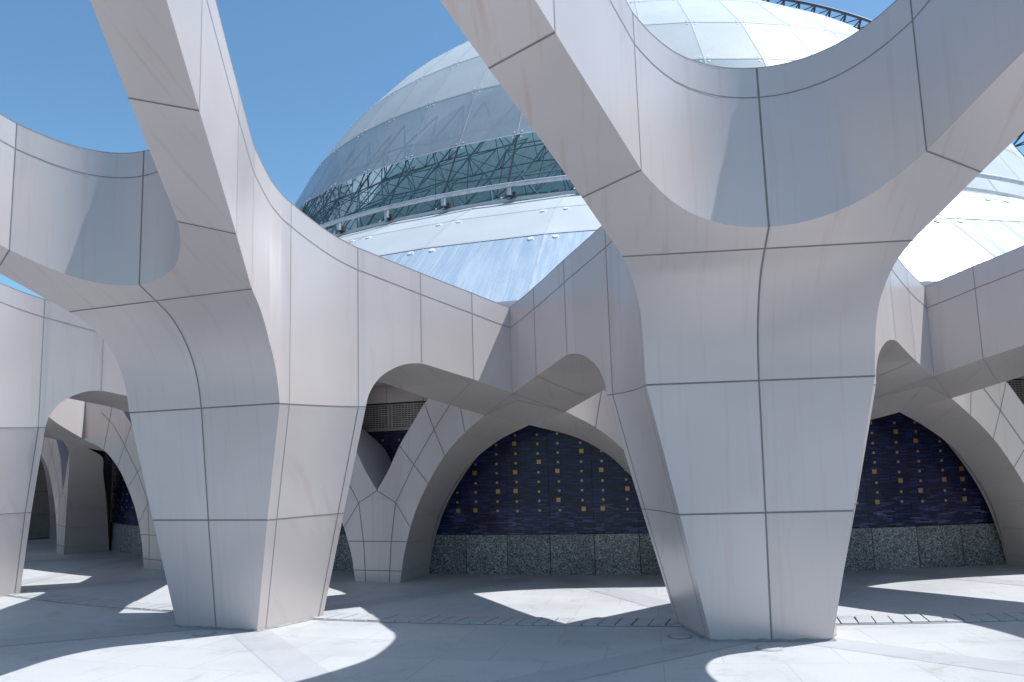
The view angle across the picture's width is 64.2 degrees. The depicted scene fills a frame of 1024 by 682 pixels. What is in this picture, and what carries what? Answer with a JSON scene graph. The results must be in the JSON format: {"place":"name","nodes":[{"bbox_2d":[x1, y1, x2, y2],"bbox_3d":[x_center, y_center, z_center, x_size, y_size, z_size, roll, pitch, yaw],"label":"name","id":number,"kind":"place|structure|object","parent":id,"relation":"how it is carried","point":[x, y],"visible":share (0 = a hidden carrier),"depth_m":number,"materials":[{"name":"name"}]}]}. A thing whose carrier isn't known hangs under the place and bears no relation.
{"place":"outdoors","nodes":[
{"label":"outdoors","id":0,"kind":"place"},
{"bbox_2d":[0,538,1023,681],"bbox_3d":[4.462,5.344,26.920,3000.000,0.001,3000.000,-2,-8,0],"label":"ground","id":1,"kind":"structure","parent":0,"point":[354,651],"depth_m":7.39,"materials":[{"name":"stone"}]},
{"bbox_2d":[28,459,49,538],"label":"return wall","id":2,"kind":"structure","parent":1,"relation":"on","point":[39,526],"depth_m":19.90,"materials":[{"name":"stone"}]},
{"bbox_2d":[40,456,56,538],"bbox_3d":[-11.138,3.279,20.348,1.179,3.200,4.546,2,-9,-24],"label":"arched support","id":3,"kind":"object","parent":1,"relation":"on","point":[53,532],"visible":0.21,"depth_m":19.66,"materials":[{"name":"concrete"}]},
{"bbox_2d":[0,283,128,596],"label":"canopy support","id":4,"kind":"object","parent":1,"relation":"on","point":[59,367],"visible":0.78,"depth_m":10.88,"materials":[{"name":"concrete"}]},
{"bbox_2d":[44,430,86,447],"bbox_3d":[-12.961,0.277,13.677,9.806,7.318,7.126,5,-10,-38],"label":"canopy support","id":5,"kind":"object","parent":1,"relation":"on","point":[67,438],"visible":0.11,"depth_m":14.49,"materials":[{"name":"concrete"}]},
{"bbox_2d":[41,437,111,554],"bbox_3d":[-8.849,2.671,16.601,1.179,3.200,4.546,5,-10,-38],"label":"arched support","id":6,"kind":"object","parent":1,"relation":"on","point":[81,479],"visible":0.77,"depth_m":16.15,"materials":[{"name":"concrete"}]},
{"bbox_2d":[84,402,163,569],"bbox_3d":[-5.656,2.140,13.572,4.546,3.200,1.179,-8,-10,36],"label":"arched support","id":7,"kind":"object","parent":1,"relation":"on","point":[108,430],"visible":0.32,"depth_m":13.89,"materials":[{"name":"concrete"}]},
{"bbox_2d":[191,631,216,635],"bbox_3d":[-2.995,2.841,7.940,0.230,0.007,0.230,-2,-8,0],"label":"manhole cover","id":8,"kind":"object","parent":1,"relation":"on","point":[202,633],"visible":1,"depth_m":7.91,"materials":[{"name":"metal"}]},
{"bbox_2d":[0,0,563,631],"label":"canopy support","id":9,"kind":"object","parent":1,"relation":"on","point":[226,300],"visible":1,"depth_m":8.02,"materials":[{"name":"concrete"}]},
{"bbox_2d":[342,399,527,582],"bbox_3d":[-1.777,1.720,11.469,4.546,3.200,1.179,-5,-9,21],"label":"arched support","id":10,"kind":"object","parent":1,"relation":"on","point":[394,509],"visible":0.55,"depth_m":11.07,"materials":[{"name":"concrete"}]},
{"bbox_2d":[8,589,1023,625],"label":"drain channel","id":11,"kind":"object","parent":1,"relation":"on","point":[670,621],"visible":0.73,"depth_m":8.02,"materials":[{"name":"metal"}]},
{"bbox_2d":[109,376,1023,574],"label":"mosaic wall","id":12,"kind":"structure","parent":1,"relation":"on","point":[530,500],"depth_m":11.23,"materials":[{"name":"tile"}]},
{"bbox_2d":[295,0,1023,306],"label":"dome building","id":13,"kind":"structure","parent":1,"relation":"on","point":[445,167],"depth_m":17.93,"materials":[{"name":"silver glass"}]},
{"bbox_2d":[762,0,1023,156],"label":"access truss","id":14,"kind":"object","parent":13,"relation":"attached to","point":[830,9],"visible":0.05,"depth_m":27.15,"materials":[{"name":"metal"}]},
{"bbox_2d":[667,633,692,638],"bbox_3d":[1.480,2.598,7.198,0.230,0.007,0.230,-2,-8,0],"label":"manhole cover","id":15,"kind":"object","parent":1,"relation":"on","point":[679,636],"visible":1,"depth_m":7.18,"materials":[{"name":"metal"}]},
{"bbox_2d":[531,389,897,474],"bbox_3d":[2.524,1.440,10.433,4.546,3.200,1.179,-3,-8,6],"label":"arched support","id":16,"kind":"object","parent":1,"relation":"on","point":[591,420],"visible":0.11,"depth_m":10.28,"materials":[{"name":"concrete"}]},
{"bbox_2d":[440,0,1023,641],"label":"canopy support","id":17,"kind":"object","parent":1,"relation":"on","point":[724,306],"visible":1,"depth_m":6.59,"materials":[{"name":"concrete"}]},
{"bbox_2d":[754,644,782,650],"bbox_3d":[2.097,2.504,6.673,0.230,0.007,0.230,-2,-8,0],"label":"manhole cover","id":18,"kind":"object","parent":1,"relation":"on","point":[766,647],"visible":1,"depth_m":6.65,"materials":[{"name":"metal"}]},
{"bbox_2d":[900,381,1023,567],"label":"arched support","id":19,"kind":"object","parent":1,"relation":"on","point":[980,432],"visible":0.69,"depth_m":10.22,"materials":[{"name":"concrete"}]},
{"bbox_2d":[925,245,1023,397],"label":"canopy support","id":20,"kind":"object","parent":1,"relation":"on","point":[976,320],"visible":1,"depth_m":8.99,"materials":[{"name":"concrete"}]},
{"bbox_2d":[0,0,1023,298],"label":"sky","id":21,"kind":"structure","parent":0,"point":[305,71],"materials":[{"name":"blue"}]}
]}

